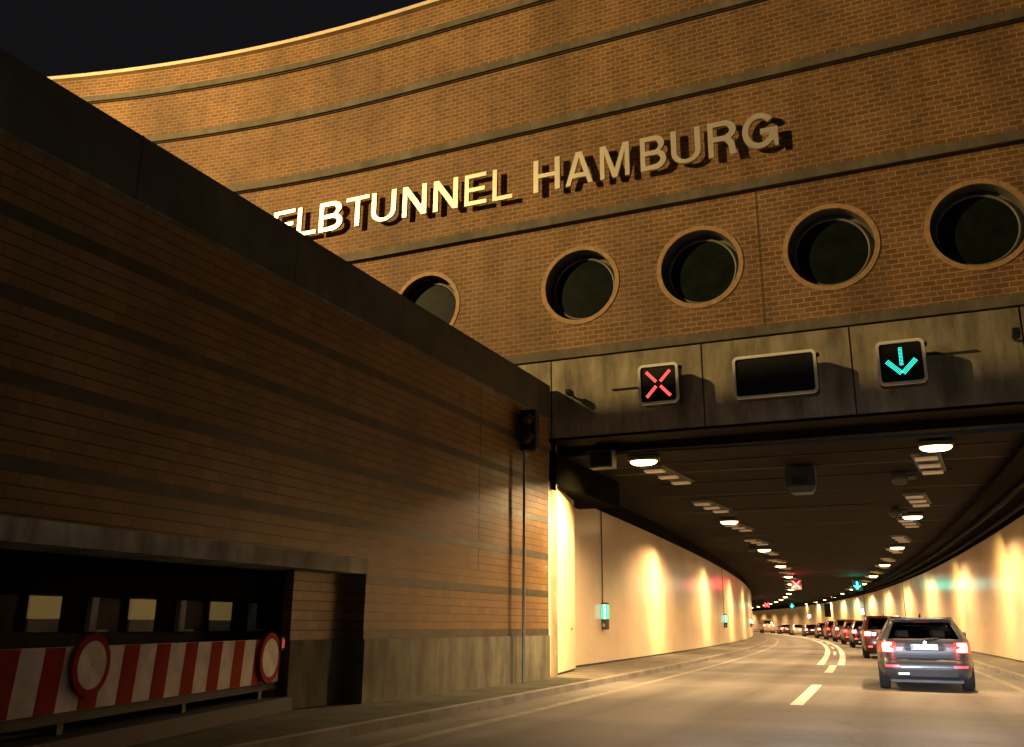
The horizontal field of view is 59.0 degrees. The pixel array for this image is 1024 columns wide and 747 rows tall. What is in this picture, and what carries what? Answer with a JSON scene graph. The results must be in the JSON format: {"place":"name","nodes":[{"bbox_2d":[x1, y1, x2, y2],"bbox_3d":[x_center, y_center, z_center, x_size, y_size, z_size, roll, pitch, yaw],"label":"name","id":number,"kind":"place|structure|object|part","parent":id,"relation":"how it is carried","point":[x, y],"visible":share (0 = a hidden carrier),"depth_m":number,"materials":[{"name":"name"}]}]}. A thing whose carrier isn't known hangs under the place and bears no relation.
{"place":"outdoors","nodes":[
{"label":"outdoors","id":0,"kind":"place"},
{"bbox_2d":[0,677,591,746],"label":"verge strip","id":1,"kind":"object","parent":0,"point":[299,720],"visible":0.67,"depth_m":11.85,"materials":[{"name":"grey concrete"}]},
{"bbox_2d":[0,594,262,734],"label":"median barrier wall","id":2,"kind":"structure","parent":1,"relation":"on","point":[41,621],"depth_m":11.37,"materials":[{"name":"concrete"}]},
{"bbox_2d":[0,595,17,631],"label":"open steel box","id":3,"kind":"object","parent":2,"relation":"on","point":[8,603],"visible":1,"depth_m":9.94,"materials":[{"name":"brown metal"}]},
{"bbox_2d":[82,598,120,631],"bbox_3d":[-5.018,2.951,11.066,0.250,0.398,0.500,-6,-17,24],"label":"open steel box","id":4,"kind":"object","parent":2,"relation":"on","point":[101,614],"visible":1,"depth_m":11.04,"materials":[{"name":"brown metal"}]},
{"bbox_2d":[171,601,202,630],"bbox_3d":[-4.419,3.304,12.327,0.250,0.398,0.500,-6,-17,24],"label":"open steel box","id":5,"kind":"object","parent":2,"relation":"on","point":[186,615],"visible":0.95,"depth_m":12.29,"materials":[{"name":"brown metal"}]},
{"bbox_2d":[243,603,269,630],"bbox_3d":[-3.821,3.657,13.589,0.250,0.398,0.500,-6,-17,24],"label":"open steel box","id":6,"kind":"object","parent":2,"relation":"on","point":[256,616],"visible":1,"depth_m":13.53,"materials":[{"name":"black metal"}]},
{"bbox_2d":[0,640,292,746],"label":"striped barrier","id":7,"kind":"object","parent":1,"relation":"on","point":[36,690],"visible":0.94,"depth_m":9.31,"materials":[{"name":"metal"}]},
{"bbox_2d":[69,633,110,696],"bbox_3d":[-4.006,2.769,8.600,0.041,0.580,0.580,-2,-16,10],"label":"no vehicles sign","id":8,"kind":"object","parent":7,"relation":"attached to","point":[92,648],"visible":1,"depth_m":8.56,"materials":[{"name":"white metal"}]},
{"bbox_2d":[257,633,280,682],"bbox_3d":[-3.325,3.895,12.399,0.041,0.660,0.660,-2,-16,10],"label":"no vehicles sign","id":9,"kind":"object","parent":7,"relation":"attached to","point":[267,665],"visible":1,"depth_m":12.34,"materials":[{"name":"white metal"}]},
{"bbox_2d":[278,637,284,649],"bbox_3d":[-3.268,3.808,12.760,0.100,0.180,0.100,-2,-16,10],"label":"warning lamp","id":10,"kind":"object","parent":7,"relation":"attached to","point":[282,641],"visible":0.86,"depth_m":12.73,"materials":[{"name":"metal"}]},
{"bbox_2d":[518,409,538,682],"bbox_3d":[0.323,3.648,19.410,0.400,5.920,0.460,-6,-17,24],"label":"traffic signal","id":11,"kind":"object","parent":1,"relation":"on","point":[528,435],"visible":0.98,"depth_m":19.92,"materials":[{"name":"black metal"}]},
{"bbox_2d":[231,635,753,731],"bbox_3d":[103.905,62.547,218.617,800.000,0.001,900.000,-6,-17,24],"label":"ground","id":12,"kind":"structure","parent":0,"point":[271,692],"depth_m":17.65,"materials":[{"name":"grey asphalt"}]},
{"bbox_2d":[0,574,283,636],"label":"median wall","id":13,"kind":"structure","parent":12,"relation":"on","point":[237,591],"depth_m":19.77,"materials":[{"name":"concrete"}]},
{"bbox_2d":[0,48,550,708],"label":"retaining wall","id":14,"kind":"structure","parent":12,"relation":"on","point":[202,374],"depth_m":12.42,"materials":[{"name":"brick"}]},
{"bbox_2d":[48,0,1023,677],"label":"tunnel portal","id":15,"kind":"object","parent":12,"relation":"on","point":[860,212],"visible":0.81,"depth_m":22.09,"materials":[{"name":"brick"}]},
{"bbox_2d":[399,272,459,325],"bbox_3d":[-2.256,-1.727,24.718,2.080,2.080,0.420,-6,-17,24],"label":"porthole window","id":16,"kind":"structure","parent":15,"relation":"in","point":[435,292],"depth_m":24.89,"materials":[{"name":"glass"}]},
{"bbox_2d":[274,113,778,235],"bbox_3d":[-0.391,-5.071,24.155,14.551,1.002,0.223,-6,-17,23],"label":"portal lettering","id":17,"kind":"object","parent":15,"relation":"attached to","point":[453,202],"visible":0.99,"depth_m":23.41,"materials":[{"name":"metal"}]},
{"bbox_2d":[565,389,575,398],"bbox_3d":[1.430,0.496,21.847,0.120,0.130,0.504,-6,-17,24],"label":"beam camera","id":18,"kind":"object","parent":15,"relation":"attached to","point":[569,392],"visible":1,"depth_m":21.66,"materials":[{"name":"metal"}]},
{"bbox_2d":[541,246,618,323],"bbox_3d":[1.782,-2.185,22.929,2.080,2.080,0.420,-6,-17,24],"label":"porthole window","id":19,"kind":"structure","parent":15,"relation":"in","point":[581,283],"depth_m":23.08,"materials":[{"name":"glass"}]},
{"bbox_2d":[589,449,616,469],"bbox_3d":[2.224,2.119,22.232,0.600,0.440,0.365,-6,-17,24],"label":"junction cabinet","id":20,"kind":"object","parent":15,"relation":"attached to","point":[605,459],"visible":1,"depth_m":22.08,"materials":[{"name":"grey metal"}]},
{"bbox_3d":[2.152,2.076,22.079,0.500,0.340,0.015,-6,-17,24],"label":"cabinet door","id":21,"kind":"part","parent":20,"relation":"part of","materials":[{"name":"black metal"}]},
{"bbox_2d":[611,386,637,389],"bbox_3d":[2.795,0.343,21.491,0.900,0.031,0.036,-6,-17,24],"label":"conduit","id":22,"kind":"object","parent":15,"relation":"attached to","point":[624,388],"visible":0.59,"depth_m":21.52,"materials":[{"name":"metal"}]},
{"bbox_2d":[638,362,682,407],"bbox_3d":[3.473,0.300,20.861,0.990,0.940,0.620,-6,-17,24],"label":"lane signal sign","id":23,"kind":"object","parent":15,"relation":"attached to","point":[659,384],"visible":1,"depth_m":20.63,"materials":[{"name":"metal"}]},
{"bbox_2d":[657,225,743,307],"bbox_3d":[4.538,-2.497,21.709,2.080,2.080,0.420,-6,-17,24],"label":"porthole window","id":24,"kind":"structure","parent":15,"relation":"in","point":[700,266],"depth_m":21.84,"materials":[{"name":"glass"}]},
{"bbox_2d":[732,349,819,402],"bbox_3d":[5.814,0.092,19.808,1.820,0.960,0.620,-6,-17,24],"label":"message board","id":25,"kind":"object","parent":15,"relation":"attached to","point":[779,375],"visible":1,"depth_m":19.57,"materials":[{"name":"metal"}]},
{"bbox_2d":[783,203,879,290],"bbox_3d":[7.239,-2.803,20.513,2.080,2.080,0.420,-6,-17,24],"label":"porthole window","id":26,"kind":"structure","parent":15,"relation":"in","point":[833,246],"depth_m":20.63,"materials":[{"name":"glass"}]},
{"bbox_2d":[875,338,927,388],"bbox_3d":[8.120,-0.169,18.787,0.980,0.940,0.620,-6,-17,24],"label":"lane signal sign","id":27,"kind":"object","parent":15,"relation":"attached to","point":[901,363],"visible":1,"depth_m":18.56,"materials":[{"name":"metal"}]},
{"bbox_2d":[927,349,976,355],"bbox_3d":[9.093,-0.428,18.718,0.950,0.031,0.036,-6,-17,24],"label":"conduit","id":28,"kind":"object","parent":15,"relation":"attached to","point":[951,352],"visible":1,"depth_m":18.71,"materials":[{"name":"metal"}]},
{"bbox_2d":[924,178,1023,270],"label":"porthole window","id":29,"kind":"structure","parent":15,"relation":"in","point":[974,224],"depth_m":19.43,"materials":[{"name":"glass"}]},
{"bbox_2d":[1011,327,1020,340],"bbox_3d":[10.073,-0.776,18.101,0.140,0.160,0.504,-6,-17,24],"label":"beam camera","id":30,"kind":"object","parent":15,"relation":"attached to","point":[1016,333],"visible":1,"depth_m":17.90,"materials":[{"name":"metal"}]},
{"bbox_2d":[548,481,752,674],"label":"tunnel side wall","id":31,"kind":"structure","parent":12,"relation":"on","point":[661,596],"depth_m":32.41,"materials":[{"name":"beige ceramic"}]},
{"bbox_2d":[601,511,608,629],"bbox_3d":[2.950,6.247,28.894,0.170,3.710,0.320,-6,-17,24],"label":"exit marker light","id":32,"kind":"object","parent":31,"relation":"attached to","point":[605,615],"visible":1,"depth_m":28.46,"materials":[{"name":"metal"}]},
{"bbox_2d":[606,604,608,618],"bbox_3d":[3.013,7.508,28.517,0.010,0.440,0.250,-6,-17,24],"label":"emergency exit sign","id":33,"kind":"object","parent":32,"relation":"in","point":[607,606],"depth_m":28.48,"materials":[{"name":"teal plastic"}]},
{"bbox_2d":[722,578,727,627],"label":"exit marker light","id":34,"kind":"object","parent":31,"relation":"attached to","point":[725,621],"visible":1,"depth_m":57.65,"materials":[{"name":"metal"}]},
{"bbox_2d":[752,515,1023,662],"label":"tunnel side wall","id":35,"kind":"structure","parent":12,"relation":"on","point":[975,593],"depth_m":43.71,"materials":[{"name":"beige ceramic"}]},
{"bbox_2d":[824,603,830,616],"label":"wall mounted board","id":36,"kind":"object","parent":35,"relation":"attached to","point":[827,607],"depth_m":139.41,"materials":[{"name":"metal"}]},
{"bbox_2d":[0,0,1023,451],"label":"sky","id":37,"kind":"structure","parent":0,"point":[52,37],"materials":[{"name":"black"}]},
{"bbox_2d":[558,634,766,678],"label":"walkway","id":38,"kind":"structure","parent":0,"point":[597,671],"depth_m":30.02,"materials":[{"name":"concrete"}]},
{"bbox_2d":[305,632,1023,746],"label":"road","id":39,"kind":"structure","parent":0,"point":[749,700],"depth_m":14.06,"materials":[{"name":"grey asphalt"}]},
{"bbox_2d":[224,634,768,746],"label":"kerb","id":40,"kind":"structure","parent":39,"relation":"on","point":[308,738],"depth_m":12.83,"materials":[{"name":"concrete"}]},
{"bbox_2d":[373,635,778,746],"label":"lane marking","id":41,"kind":"object","parent":39,"relation":"on","point":[399,742],"visible":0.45,"depth_m":13.94,"materials":[{"name":"paint"}]},
{"bbox_2d":[759,619,774,632],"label":"car","id":42,"kind":"object","parent":39,"relation":"on","point":[766,625],"visible":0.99,"depth_m":147.11,"materials":[{"name":"beige paint"}]},
{"bbox_2d":[777,624,790,633],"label":"car","id":43,"kind":"object","parent":39,"relation":"on","point":[783,628],"visible":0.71,"depth_m":133.06,"materials":[{"name":"paint"}]},
{"bbox_2d":[764,633,829,664],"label":"lane marking","id":44,"kind":"object","parent":39,"relation":"on","point":[824,659],"visible":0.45,"depth_m":43.42,"materials":[{"name":"white paint"}]},
{"bbox_2d":[790,624,806,635],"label":"car","id":45,"kind":"object","parent":39,"relation":"on","point":[795,629],"visible":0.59,"depth_m":120.42,"materials":[{"name":"paint"}]},
{"bbox_2d":[790,685,820,704],"bbox_3d":[5.944,6.419,18.161,0.225,0.001,5.911,-5,-16,21],"label":"lane marking","id":46,"kind":"object","parent":39,"relation":"on","point":[806,695],"visible":1,"depth_m":17.61,"materials":[{"name":"white paint"}]},
{"bbox_2d":[768,633,845,664],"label":"lane marking","id":47,"kind":"object","parent":39,"relation":"on","point":[842,659],"visible":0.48,"depth_m":42.87,"materials":[{"name":"white paint"}]},
{"bbox_2d":[801,624,815,636],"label":"car","id":48,"kind":"object","parent":39,"relation":"on","point":[807,629],"visible":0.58,"depth_m":108.53,"materials":[{"name":"paint"}]},
{"bbox_2d":[814,623,824,637],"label":"car","id":49,"kind":"object","parent":39,"relation":"on","point":[818,630],"visible":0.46,"depth_m":96.93,"materials":[{"name":"paint"}]},
{"bbox_2d":[822,621,833,639],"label":"car","id":50,"kind":"object","parent":39,"relation":"on","point":[827,629],"visible":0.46,"depth_m":86.52,"materials":[{"name":"paint"}]},
{"bbox_2d":[824,665,836,672],"bbox_3d":[10.109,9.350,28.666,0.244,0.001,5.416,-5,-16,20],"label":"lane marking","id":51,"kind":"object","parent":39,"relation":"on","point":[830,668],"visible":1,"depth_m":28.14,"materials":[{"name":"white paint"}]},
{"bbox_2d":[831,618,852,641],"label":"car","id":52,"kind":"object","parent":39,"relation":"on","point":[836,633],"visible":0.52,"depth_m":76.17,"materials":[{"name":"paint"}]},
{"bbox_2d":[839,621,852,644],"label":"car","id":53,"kind":"object","parent":39,"relation":"on","point":[844,631],"visible":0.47,"depth_m":65.41,"materials":[{"name":"paint"}]},
{"bbox_2d":[847,620,862,647],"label":"car","id":54,"kind":"object","parent":39,"relation":"on","point":[854,635],"visible":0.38,"depth_m":56.00,"materials":[{"name":"paint"}]},
{"bbox_2d":[858,614,899,657],"bbox_3d":[16.282,11.480,39.629,2.020,1.827,4.599,-5,-16,19],"label":"car","id":55,"kind":"object","parent":39,"relation":"on","point":[870,624],"visible":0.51,"depth_m":38.17,"materials":[{"name":"paint"}]},
{"bbox_2d":[753,631,1023,681],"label":"kerb","id":56,"kind":"structure","parent":39,"relation":"on","point":[1015,675],"depth_m":26.82,"materials":[{"name":"concrete"}]},
{"bbox_2d":[870,613,975,690],"bbox_3d":[9.500,6.427,21.071,2.091,1.599,4.572,-5,-16,20],"label":"car","id":57,"kind":"object","parent":39,"relation":"on","point":[919,649],"visible":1,"depth_m":19.18,"materials":[{"name":"grey paint"}]},
{"bbox_2d":[974,669,1023,692],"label":"lane marking","id":58,"kind":"object","parent":39,"relation":"on","point":[1004,682],"visible":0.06,"depth_m":22.68,"materials":[{"name":"paint"}]},
{"bbox_2d":[549,430,1023,610],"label":"tunnel ceiling","id":59,"kind":"structure","parent":0,"point":[858,491],"depth_m":30.54,"materials":[{"name":"concrete"}]},
{"bbox_2d":[627,455,659,465],"bbox_3d":[3.273,2.156,22.504,0.720,0.250,0.480,-6,-17,21],"label":"tunnel lamp","id":60,"kind":"object","parent":59,"relation":"attached to","point":[642,460],"visible":1,"depth_m":22.32,"materials":[{"name":"white"}]},
{"bbox_2d":[639,465,695,484],"bbox_3d":[4.343,2.838,25.116,0.660,0.140,3.000,-7,-17,27],"label":"ceiling louvre","id":61,"kind":"object","parent":59,"relation":"attached to","point":[673,476],"visible":0.98,"depth_m":24.95,"materials":[{"name":"metal"}]},
{"bbox_2d":[690,499,731,512],"bbox_3d":[6.996,4.669,31.679,0.660,0.140,3.000,-8,-17,27],"label":"ceiling louvre","id":62,"kind":"object","parent":59,"relation":"attached to","point":[708,504],"visible":1,"depth_m":31.54,"materials":[{"name":"metal"}]},
{"bbox_2d":[719,518,738,523],"bbox_3d":[8.532,5.794,35.544,0.720,0.250,0.480,-5,-16,20],"label":"tunnel lamp","id":63,"kind":"object","parent":59,"relation":"attached to","point":[728,520],"visible":1,"depth_m":35.36,"materials":[{"name":"metal"}]},
{"bbox_2d":[721,522,754,531],"bbox_3d":[9.558,6.481,38.176,0.660,0.140,3.000,-8,-17,28],"label":"ceiling louvre","id":64,"kind":"object","parent":59,"relation":"attached to","point":[741,527],"visible":0.95,"depth_m":38.06,"materials":[{"name":"metal"}]},
{"bbox_2d":[748,545,759,551],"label":"ceiling pod","id":65,"kind":"object","parent":59,"relation":"attached to","point":[752,548],"visible":0.95,"depth_m":47.26,"materials":[{"name":"metal"}]},
{"bbox_2d":[742,538,770,544],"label":"ceiling louvre","id":66,"kind":"object","parent":59,"relation":"attached to","point":[756,540],"visible":1,"depth_m":44.51,"materials":[{"name":"metal"}]},
{"bbox_2d":[757,547,771,551],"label":"tunnel lamp","id":67,"kind":"object","parent":59,"relation":"attached to","point":[764,549],"visible":0.94,"depth_m":48.48,"materials":[{"name":"metal"}]},
{"bbox_2d":[764,598,769,607],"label":"hanging lane signal","id":68,"kind":"object","parent":59,"relation":"hanging from","point":[766,604],"visible":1,"depth_m":142.13,"materials":[{"name":"metal"}]},
{"bbox_2d":[756,549,780,554],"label":"ceiling louvre","id":69,"kind":"object","parent":59,"relation":"attached to","point":[771,552],"visible":0.8,"depth_m":51.73,"materials":[{"name":"metal"}]},
{"bbox_2d":[766,558,787,562],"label":"ceiling louvre","id":70,"kind":"object","parent":59,"relation":"attached to","point":[777,560],"visible":1,"depth_m":57.61,"materials":[{"name":"metal"}]},
{"bbox_2d":[775,564,785,567],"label":"tunnel lamp","id":71,"kind":"object","parent":59,"relation":"attached to","point":[780,565],"visible":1,"depth_m":61.72,"materials":[{"name":"metal"}]},
{"bbox_2d":[772,565,792,568],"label":"ceiling louvre","id":72,"kind":"object","parent":59,"relation":"attached to","point":[786,567],"visible":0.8,"depth_m":64.64,"materials":[{"name":"metal"}]},
{"bbox_2d":[777,571,793,574],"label":"ceiling louvre","id":73,"kind":"object","parent":59,"relation":"attached to","point":[786,572],"visible":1,"depth_m":71.05,"materials":[{"name":"metal"}]},
{"bbox_2d":[789,600,794,608],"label":"hanging lane signal","id":74,"kind":"object","parent":59,"relation":"hanging from","point":[792,606],"visible":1,"depth_m":148.03,"materials":[{"name":"metal"}]},
{"bbox_2d":[791,579,801,589],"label":"hanging lane signal","id":75,"kind":"object","parent":59,"relation":"hanging from","point":[796,584],"visible":1,"depth_m":76.16,"materials":[{"name":"metal"}]},
{"bbox_2d":[785,466,816,494],"bbox_3d":[7.566,2.803,23.642,0.740,0.680,0.720,-6,-17,24],"label":"ceiling camera box","id":76,"kind":"object","parent":59,"relation":"hanging from","point":[800,480],"visible":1,"depth_m":23.38,"materials":[{"name":"grey metal"}]},
{"bbox_2d":[791,476,807,484],"bbox_3d":[7.411,2.757,23.329,0.400,0.200,0.020,-6,-17,24],"label":"window","id":77,"kind":"structure","parent":76,"relation":"in","point":[802,479],"depth_m":23.32,"materials":[{"name":"black glass"}]},
{"bbox_2d":[852,577,862,590],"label":"hanging lane signal","id":78,"kind":"object","parent":59,"relation":"hanging from","point":[857,585],"visible":1,"depth_m":76.95,"materials":[{"name":"metal"}]},
{"bbox_2d":[868,570,884,573],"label":"ceiling louvre","id":79,"kind":"object","parent":59,"relation":"attached to","point":[877,572],"visible":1,"depth_m":68.97,"materials":[{"name":"metal"}]},
{"bbox_2d":[873,564,890,567],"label":"ceiling louvre","id":80,"kind":"object","parent":59,"relation":"attached to","point":[877,565],"visible":0.82,"depth_m":62.10,"materials":[{"name":"metal"}]},
{"bbox_2d":[879,563,890,565],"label":"tunnel lamp","id":81,"kind":"object","parent":59,"relation":"attached to","point":[884,564],"visible":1,"depth_m":59.59,"materials":[{"name":"metal"}]},
{"bbox_2d":[752,442,1023,609],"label":"cable tray","id":82,"kind":"object","parent":59,"relation":"hanging from","point":[1011,469],"visible":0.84,"depth_m":29.89,"materials":[{"name":"black metal"}]},
{"bbox_2d":[752,501,1023,610],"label":"service pipe","id":83,"kind":"object","parent":59,"relation":"attached to","point":[1005,517],"visible":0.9,"depth_m":43.33,"materials":[{"name":"black metal"}]},
{"bbox_2d":[879,556,896,561],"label":"ceiling louvre","id":84,"kind":"object","parent":59,"relation":"attached to","point":[889,559],"visible":1,"depth_m":55.59,"materials":[{"name":"metal"}]},
{"bbox_2d":[757,479,1023,609],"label":"service pipe","id":85,"kind":"object","parent":59,"relation":"attached to","point":[1014,492],"visible":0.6,"depth_m":37.55,"materials":[{"name":"black metal"}]},
{"bbox_2d":[884,547,903,552],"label":"ceiling louvre","id":86,"kind":"object","parent":59,"relation":"attached to","point":[894,550],"visible":0.88,"depth_m":49.08,"materials":[{"name":"metal"}]},
{"bbox_2d":[889,545,904,549],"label":"tunnel lamp","id":87,"kind":"object","parent":59,"relation":"attached to","point":[896,547],"visible":1,"depth_m":46.36,"materials":[{"name":"metal"}]},
{"bbox_2d":[889,506,908,517],"bbox_3d":[13.513,4.835,31.622,0.630,0.380,0.420,-6,-17,24],"label":"ceiling pod","id":88,"kind":"object","parent":59,"relation":"attached to","point":[895,511],"visible":1,"depth_m":31.52,"materials":[{"name":"metal"}]},
{"bbox_2d":[889,534,911,542],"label":"ceiling louvre","id":89,"kind":"object","parent":59,"relation":"attached to","point":[901,538],"visible":1,"depth_m":42.32,"materials":[{"name":"metal"}]},
{"bbox_2d":[891,471,916,485],"bbox_3d":[10.579,2.831,24.442,0.630,0.380,0.420,-6,-17,24],"label":"ceiling pod","id":90,"kind":"object","parent":59,"relation":"attached to","point":[900,478],"visible":1,"depth_m":24.34,"materials":[{"name":"metal"}]},
{"bbox_2d":[895,517,920,527],"bbox_3d":[15.808,5.949,36.044,0.660,0.140,3.000,-8,-17,28],"label":"ceiling louvre","id":91,"kind":"object","parent":59,"relation":"attached to","point":[906,523],"visible":0.91,"depth_m":35.97,"materials":[{"name":"metal"}]},
{"bbox_2d":[902,513,922,519],"bbox_3d":[14.784,5.261,33.412,0.720,0.250,0.480,-5,-16,20],"label":"tunnel lamp","id":92,"kind":"object","parent":59,"relation":"attached to","point":[910,516],"visible":1,"depth_m":33.23,"materials":[{"name":"metal"}]},
{"bbox_2d":[902,492,931,506],"bbox_3d":[13.251,4.136,29.545,0.660,0.140,3.000,-8,-17,27],"label":"ceiling louvre","id":93,"kind":"object","parent":59,"relation":"attached to","point":[918,499],"visible":1,"depth_m":29.36,"materials":[{"name":"metal"}]},
{"bbox_2d":[910,451,946,474],"bbox_3d":[10.602,2.304,22.980,0.660,0.140,3.000,-7,-17,27],"label":"ceiling louvre","id":94,"kind":"object","parent":59,"relation":"attached to","point":[928,463],"visible":0.98,"depth_m":22.81,"materials":[{"name":"metal"}]},
{"bbox_2d":[918,439,953,451],"bbox_3d":[9.534,1.622,20.367,0.720,0.250,0.480,-6,-17,21],"label":"tunnel lamp","id":95,"kind":"object","parent":59,"relation":"attached to","point":[936,445],"visible":1,"depth_m":20.19,"materials":[{"name":"metal"}]},
{"bbox_2d":[753,630,1023,674],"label":"walkway","id":96,"kind":"structure","parent":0,"point":[1012,665],"depth_m":31.96,"materials":[{"name":"concrete"}]}
]}

